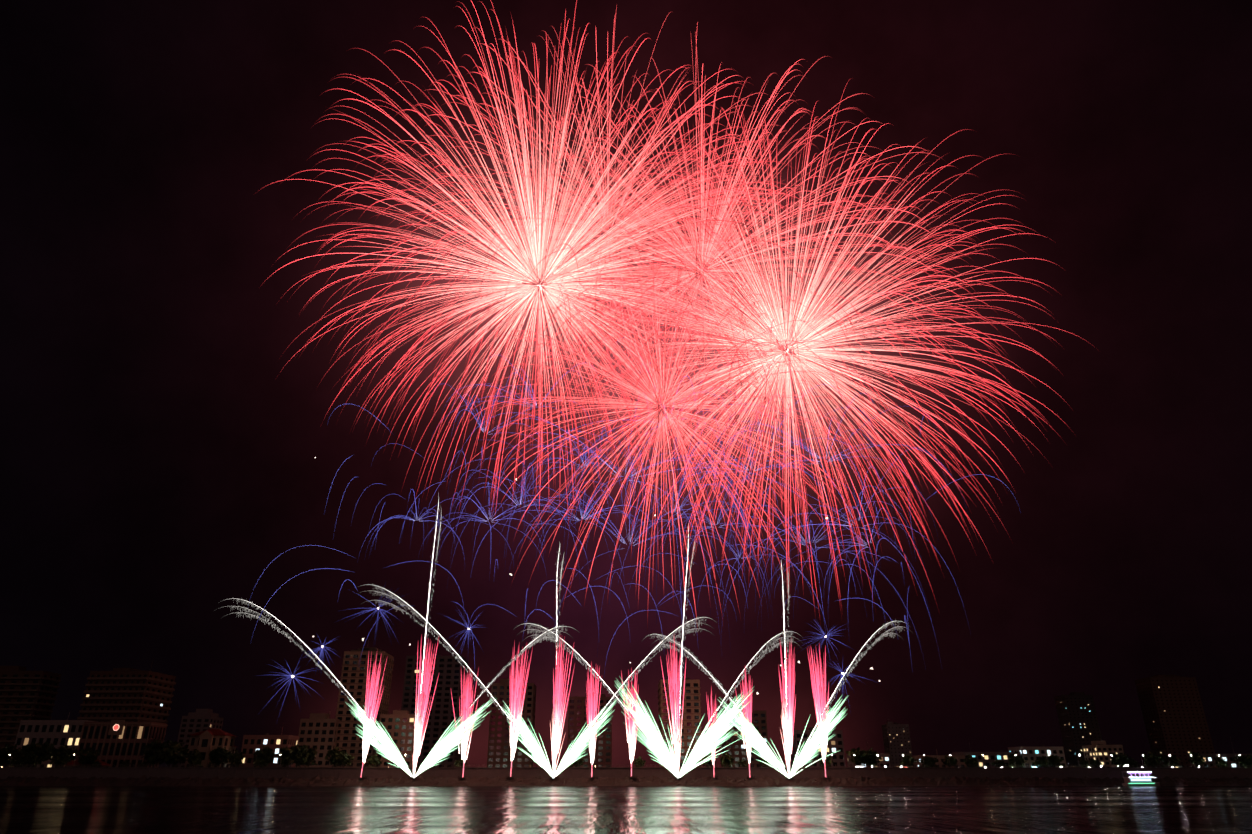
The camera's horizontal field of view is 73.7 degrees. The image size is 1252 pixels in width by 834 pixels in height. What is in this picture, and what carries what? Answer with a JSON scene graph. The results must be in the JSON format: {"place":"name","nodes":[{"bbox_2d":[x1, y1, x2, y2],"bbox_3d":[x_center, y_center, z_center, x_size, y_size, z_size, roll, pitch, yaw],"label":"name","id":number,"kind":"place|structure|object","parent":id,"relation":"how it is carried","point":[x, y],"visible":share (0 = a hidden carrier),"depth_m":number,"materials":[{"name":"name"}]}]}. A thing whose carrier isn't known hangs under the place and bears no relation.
{"place":"outdoors","nodes":[
{"label":"outdoors","id":0,"kind":"place"},
{"bbox_2d":[0,666,61,763],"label":"building","id":1,"kind":"structure","parent":0,"point":[27,695],"depth_m":450.75,"materials":[{"name":"brown glass"}]},
{"bbox_2d":[185,729,236,764],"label":"building","id":2,"kind":"structure","parent":0,"point":[205,742],"depth_m":391.62,"materials":[{"name":"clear glass"}]},
{"bbox_2d":[295,713,339,764],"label":"block","id":3,"kind":"structure","parent":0,"point":[318,731],"depth_m":417.49,"materials":[{"name":"beige concrete"}]},
{"bbox_2d":[376,710,418,765],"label":"block","id":4,"kind":"structure","parent":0,"point":[398,725],"depth_m":409.45,"materials":[{"name":"beige concrete"}]},
{"bbox_2d":[401,654,467,766],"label":"tower","id":5,"kind":"structure","parent":0,"point":[450,669],"depth_m":530.33,"materials":[{"name":"brown glass"}]},
{"bbox_2d":[487,679,535,766],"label":"tower","id":6,"kind":"structure","parent":0,"point":[499,751],"depth_m":505.33,"materials":[{"name":"brown concrete"}]},
{"bbox_2d":[214,492,912,765],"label":"fireworks","id":7,"kind":"object","parent":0,"point":[580,658],"visible":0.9,"depth_m":388.91,"materials":[{"name":"white"}]},
{"bbox_2d":[567,694,611,766],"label":"tower","id":8,"kind":"structure","parent":0,"point":[577,716],"depth_m":486.72,"materials":[{"name":"brown concrete"}]},
{"bbox_2d":[345,634,848,776],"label":"fireworks","id":9,"kind":"object","parent":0,"point":[384,744],"visible":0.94,"depth_m":374.11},
{"bbox_2d":[0,786,1251,833],"bbox_3d":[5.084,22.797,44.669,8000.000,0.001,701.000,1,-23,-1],"label":"river water","id":10,"kind":"structure","parent":0,"point":[625,809],"depth_m":91.01,"materials":[{"name":"black liquid"}]},
{"bbox_2d":[0,775,1251,785],"bbox_3d":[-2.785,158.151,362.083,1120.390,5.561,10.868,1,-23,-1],"label":"riprap slope","id":11,"kind":"structure","parent":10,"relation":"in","point":[143,780],"depth_m":362.47,"materials":[{"name":"black stone"}]},
{"bbox_2d":[359,776,830,778],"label":"firework launchers","id":12,"kind":"object","parent":11,"relation":"on","point":[592,777],"visible":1,"depth_m":365.07,"materials":[{"name":"grey metal"}]},
{"bbox_2d":[0,767,1251,778],"bbox_3d":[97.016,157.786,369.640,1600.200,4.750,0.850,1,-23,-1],"label":"embankment wall","id":13,"kind":"structure","parent":11,"relation":"on","point":[502,772],"depth_m":367.39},
{"bbox_2d":[0,764,1247,767],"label":"promenade railing","id":14,"kind":"object","parent":13,"relation":"on","point":[61,765],"visible":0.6,"depth_m":364.88,"materials":[{"name":"silver metal"}]},
{"bbox_2d":[1122,772,1159,785],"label":"boat","id":15,"kind":"object","parent":10,"relation":"in","point":[1143,779],"visible":0.98,"depth_m":355.35,"materials":[{"name":"white"}]},
{"bbox_2d":[0,0,1251,779],"label":"sky","id":16,"kind":"structure","parent":0,"point":[157,457],"materials":[{"name":"black"}]},
{"bbox_2d":[248,338,1020,723],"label":"fireworks","id":17,"kind":"object","parent":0,"point":[322,650],"visible":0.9,"depth_m":419.55,"materials":[{"name":"blue"}]},
{"bbox_2d":[256,0,1098,630],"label":"fireworks","id":18,"kind":"object","parent":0,"point":[774,336],"visible":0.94,"depth_m":440.87,"materials":[{"name":"red"}]},
{"bbox_2d":[657,672,702,766],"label":"building","id":19,"kind":"structure","parent":0,"point":[692,713],"depth_m":424.88,"materials":[{"name":"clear glass"}]},
{"bbox_2d":[720,709,769,766],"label":"building","id":20,"kind":"structure","parent":0,"point":[737,751],"depth_m":486.34,"materials":[{"name":"brown concrete"}]},
{"bbox_2d":[790,716,845,766],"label":"block","id":21,"kind":"structure","parent":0,"point":[835,743],"depth_m":439.70,"materials":[{"name":"brown concrete"}]},
{"bbox_2d":[882,719,912,766],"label":"building","id":22,"kind":"structure","parent":0,"point":[896,740],"depth_m":488.41,"materials":[{"name":"brown concrete"}]},
{"bbox_2d":[1134,675,1214,767],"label":"dark tower","id":23,"kind":"structure","parent":0,"point":[1174,717],"depth_m":498.62,"materials":[{"name":"brown glass"}]},
{"label":"bank","id":24,"kind":"structure","parent":0,"visible":0},
{"bbox_2d":[1,744,17,763],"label":"tree","id":25,"kind":"object","parent":24,"relation":"on","point":[9,750],"visible":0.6,"depth_m":387.95,"materials":[{"name":"green plant"}]},
{"bbox_2d":[17,741,54,763],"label":"tree","id":26,"kind":"object","parent":24,"relation":"on","point":[40,750],"visible":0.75,"depth_m":383.52,"materials":[{"name":"green plant"}]},
{"bbox_2d":[14,712,97,763],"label":"building","id":27,"kind":"structure","parent":24,"relation":"on","point":[58,733],"depth_m":405.60,"materials":[{"name":"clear glass"}]},
{"bbox_2d":[46,745,74,763],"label":"tree","id":28,"kind":"object","parent":24,"relation":"on","point":[60,754],"visible":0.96,"depth_m":370.78,"materials":[{"name":"green plant"}]},
{"bbox_2d":[51,745,76,761],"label":"tree","id":29,"kind":"object","parent":24,"relation":"on","point":[72,750],"visible":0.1,"depth_m":390.14,"materials":[{"name":"green plant"}]},
{"bbox_2d":[75,747,99,763],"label":"tree","id":30,"kind":"object","parent":24,"relation":"on","point":[89,756],"visible":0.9,"depth_m":377.64,"materials":[{"name":"green plant"}]},
{"bbox_2d":[67,720,167,764],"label":"building","id":31,"kind":"structure","parent":24,"relation":"on","point":[116,741],"depth_m":398.00,"materials":[{"name":"beige concrete"}]},
{"bbox_2d":[77,661,175,734],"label":"building","id":32,"kind":"structure","parent":24,"relation":"on","point":[130,695],"depth_m":427.78,"materials":[{"name":"brown glass"}]},
{"bbox_2d":[141,738,164,764],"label":"tree","id":33,"kind":"object","parent":24,"relation":"on","point":[151,753],"visible":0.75,"depth_m":384.61,"materials":[{"name":"green plant"}]},
{"bbox_2d":[156,740,187,764],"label":"tree","id":34,"kind":"object","parent":24,"relation":"on","point":[167,745],"visible":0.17,"depth_m":386.12,"materials":[{"name":"green plant"}]},
{"bbox_2d":[163,743,189,764],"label":"tree","id":35,"kind":"object","parent":24,"relation":"on","point":[177,754],"visible":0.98,"depth_m":374.83,"materials":[{"name":"green plant"}]},
{"bbox_2d":[177,709,223,764],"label":"building","id":36,"kind":"structure","parent":24,"relation":"on","point":[198,720],"depth_m":437.19,"materials":[{"name":"brown concrete"}]},
{"bbox_2d":[208,746,228,764],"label":"tree","id":37,"kind":"object","parent":24,"relation":"on","point":[218,755],"visible":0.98,"depth_m":376.70,"materials":[{"name":"green plant"}]},
{"bbox_2d":[217,747,232,764],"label":"tree","id":38,"kind":"object","parent":24,"relation":"on","point":[226,759],"visible":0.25,"depth_m":385.90,"materials":[{"name":"green plant"}]},
{"bbox_2d":[227,749,245,764],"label":"tree","id":39,"kind":"object","parent":24,"relation":"on","point":[236,758],"visible":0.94,"depth_m":372.38,"materials":[{"name":"green plant"}]},
{"bbox_2d":[251,749,260,764],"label":"tree","id":40,"kind":"object","parent":24,"relation":"on","point":[254,756],"visible":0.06,"depth_m":386.43,"materials":[{"name":"green plant"}]},
{"bbox_2d":[253,746,274,764],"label":"tree","id":41,"kind":"object","parent":24,"relation":"on","point":[265,756],"visible":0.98,"depth_m":378.45,"materials":[{"name":"green plant"}]},
{"bbox_2d":[241,728,298,764],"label":"building","id":42,"kind":"structure","parent":24,"relation":"on","point":[251,744],"depth_m":396.71,"materials":[{"name":"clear glass"}]},
{"bbox_2d":[277,746,294,764],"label":"tree","id":43,"kind":"object","parent":24,"relation":"on","point":[285,751],"visible":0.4,"depth_m":388.22,"materials":[{"name":"green plant"}]},
{"bbox_2d":[278,756,293,764],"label":"tree","id":44,"kind":"object","parent":24,"relation":"on","point":[286,760],"visible":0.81,"depth_m":378.82,"materials":[{"name":"green plant"}]},
{"bbox_2d":[290,744,309,764],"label":"tree","id":45,"kind":"object","parent":24,"relation":"on","point":[298,755],"visible":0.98,"depth_m":372.82,"materials":[{"name":"green plant"}]},
{"bbox_2d":[299,745,317,764],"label":"tree","id":46,"kind":"object","parent":24,"relation":"on","point":[311,757],"visible":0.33,"depth_m":389.48,"materials":[{"name":"green plant"}]},
{"bbox_2d":[325,747,346,764],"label":"tree","id":47,"kind":"object","parent":24,"relation":"on","point":[335,753],"visible":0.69,"depth_m":380.40,"materials":[{"name":"green plant"}]},
{"bbox_2d":[336,753,354,764],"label":"tree","id":48,"kind":"object","parent":24,"relation":"on","point":[346,759],"visible":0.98,"depth_m":374.14,"materials":[{"name":"green plant"}]},
{"bbox_2d":[334,640,393,764],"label":"tower apartments","id":49,"kind":"structure","parent":24,"relation":"on","point":[354,680],"depth_m":431.62,"materials":[{"name":"beige concrete"}]},
{"bbox_2d":[367,753,382,764],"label":"tree","id":50,"kind":"object","parent":24,"relation":"on","point":[373,760],"visible":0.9,"depth_m":375.61,"materials":[{"name":"green plant"}]},
{"bbox_2d":[454,758,466,766],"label":"tree","id":51,"kind":"object","parent":24,"relation":"on","point":[457,763],"visible":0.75,"depth_m":375.74,"materials":[{"name":"green plant"}]},
{"bbox_2d":[573,755,584,766],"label":"tree","id":52,"kind":"object","parent":24,"relation":"on","point":[578,763],"visible":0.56,"depth_m":377.95,"materials":[{"name":"green plant"}]},
{"bbox_2d":[634,756,645,766],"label":"tree","id":53,"kind":"object","parent":24,"relation":"on","point":[639,761],"visible":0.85,"depth_m":381.29,"materials":[{"name":"green plant"}]},
{"bbox_2d":[702,754,715,766],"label":"tree","id":54,"kind":"object","parent":24,"relation":"on","point":[708,763],"visible":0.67,"depth_m":381.00,"materials":[{"name":"green plant"}]},
{"bbox_2d":[720,753,734,766],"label":"tree","id":55,"kind":"object","parent":24,"relation":"on","point":[727,760],"visible":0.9,"depth_m":376.96,"materials":[{"name":"green plant"}]},
{"bbox_2d":[737,759,748,766],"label":"tree","id":56,"kind":"object","parent":24,"relation":"on","point":[741,763],"visible":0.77,"depth_m":379.60,"materials":[{"name":"green plant"}]},
{"bbox_2d":[759,758,768,766],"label":"tree","id":57,"kind":"object","parent":24,"relation":"on","point":[761,764],"visible":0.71,"depth_m":377.19,"materials":[{"name":"green plant"}]},
{"bbox_2d":[817,754,832,766],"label":"tree","id":58,"kind":"object","parent":24,"relation":"on","point":[827,760],"visible":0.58,"depth_m":382.73,"materials":[{"name":"green plant"}]},
{"bbox_2d":[845,747,869,766],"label":"tree","id":59,"kind":"object","parent":24,"relation":"on","point":[860,757],"visible":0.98,"depth_m":381.89,"materials":[{"name":"green plant"}]},
{"bbox_2d":[846,746,890,766],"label":"building","id":60,"kind":"structure","parent":24,"relation":"on","point":[884,761],"depth_m":418.94,"materials":[{"name":"brown concrete"}]},
{"bbox_2d":[863,748,881,766],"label":"tree","id":61,"kind":"object","parent":24,"relation":"on","point":[873,760],"visible":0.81,"depth_m":385.23,"materials":[{"name":"green plant"}]},
{"bbox_2d":[899,754,913,766],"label":"tree","id":62,"kind":"object","parent":24,"relation":"on","point":[907,761],"visible":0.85,"depth_m":377.32,"materials":[{"name":"green plant"}]},
{"bbox_2d":[918,756,937,766],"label":"tree","id":63,"kind":"object","parent":24,"relation":"on","point":[928,761],"visible":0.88,"depth_m":379.13,"materials":[{"name":"green plant"}]},
{"bbox_2d":[911,749,965,766],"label":"building","id":64,"kind":"structure","parent":24,"relation":"on","point":[941,758],"depth_m":419.69,"materials":[{"name":"brown concrete"}]},
{"bbox_2d":[943,754,956,766],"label":"tree","id":65,"kind":"object","parent":24,"relation":"on","point":[946,762],"visible":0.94,"depth_m":378.78,"materials":[{"name":"green plant"}]},
{"bbox_2d":[963,755,977,766],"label":"tree","id":66,"kind":"object","parent":24,"relation":"on","point":[970,761],"visible":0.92,"depth_m":381.45,"materials":[{"name":"green plant"}]},
{"bbox_2d":[952,738,1021,767],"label":"building","id":67,"kind":"structure","parent":24,"relation":"on","point":[988,758],"depth_m":439.13,"materials":[{"name":"brown concrete"}]},
{"bbox_2d":[991,760,1005,767],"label":"tree","id":68,"kind":"object","parent":24,"relation":"on","point":[997,763],"visible":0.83,"depth_m":385.77,"materials":[{"name":"green plant"}]},
{"bbox_2d":[1007,751,1026,767],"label":"tree","id":69,"kind":"object","parent":24,"relation":"on","point":[1017,760],"visible":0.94,"depth_m":384.24,"materials":[{"name":"green plant"}]},
{"bbox_2d":[1008,745,1066,767],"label":"building","id":70,"kind":"structure","parent":24,"relation":"on","point":[1030,755],"depth_m":449.97,"materials":[{"name":"brown concrete"}]},
{"bbox_2d":[1032,756,1048,767],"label":"tree","id":71,"kind":"object","parent":24,"relation":"on","point":[1042,762],"visible":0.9,"depth_m":381.82,"materials":[{"name":"green plant"}]},
{"bbox_2d":[856,765,1251,767],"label":"shore kiosks","id":72,"kind":"object","parent":24,"relation":"on","point":[1126,766],"visible":0.1,"depth_m":397.32,"materials":[{"name":"grey"}]},
{"bbox_2d":[1043,754,1065,767],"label":"tree","id":73,"kind":"object","parent":24,"relation":"on","point":[1055,760],"visible":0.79,"depth_m":384.17,"materials":[{"name":"green plant"}]},
{"bbox_2d":[1054,692,1101,767],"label":"building","id":74,"kind":"structure","parent":24,"relation":"on","point":[1078,720],"depth_m":476.72,"materials":[{"name":"black glass"}]},
{"bbox_2d":[1079,759,1088,767],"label":"tree","id":75,"kind":"object","parent":24,"relation":"on","point":[1083,763],"visible":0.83,"depth_m":380.83,"materials":[{"name":"green plant"}]},
{"bbox_2d":[1089,759,1101,767],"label":"tree","id":76,"kind":"object","parent":24,"relation":"on","point":[1096,763],"visible":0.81,"depth_m":383.05,"materials":[{"name":"green plant"}]},
{"bbox_2d":[1082,738,1125,767],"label":"building","id":77,"kind":"structure","parent":24,"relation":"on","point":[1101,751],"depth_m":442.16,"materials":[{"name":"beige concrete"}]},
{"bbox_2d":[1110,752,1130,767],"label":"tree","id":78,"kind":"object","parent":24,"relation":"on","point":[1121,760],"visible":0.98,"depth_m":384.10,"materials":[{"name":"green plant"}]},
{"bbox_2d":[1127,758,1139,767],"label":"tree","id":79,"kind":"object","parent":24,"relation":"on","point":[1132,763],"visible":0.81,"depth_m":380.33,"materials":[{"name":"green plant"}]},
{"bbox_2d":[1159,754,1183,767],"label":"tree","id":80,"kind":"object","parent":24,"relation":"on","point":[1173,761],"visible":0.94,"depth_m":386.28,"materials":[{"name":"green plant"}]},
{"bbox_2d":[1188,751,1205,767],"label":"tree","id":81,"kind":"object","parent":24,"relation":"on","point":[1196,759],"visible":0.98,"depth_m":382.35,"materials":[{"name":"green plant"}]},
{"bbox_2d":[1214,758,1227,767],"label":"tree","id":82,"kind":"object","parent":24,"relation":"on","point":[1222,762],"visible":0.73,"depth_m":385.14,"materials":[{"name":"green plant"}]},
{"bbox_2d":[1198,739,1251,767],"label":"building","id":83,"kind":"structure","parent":24,"relation":"on","point":[1211,759],"depth_m":432.35,"materials":[{"name":"black glass"}]},
{"bbox_2d":[1232,754,1251,767],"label":"tree","id":84,"kind":"object","parent":24,"relation":"on","point":[1244,761],"visible":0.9,"depth_m":384.82,"materials":[{"name":"green plant"}]}
]}

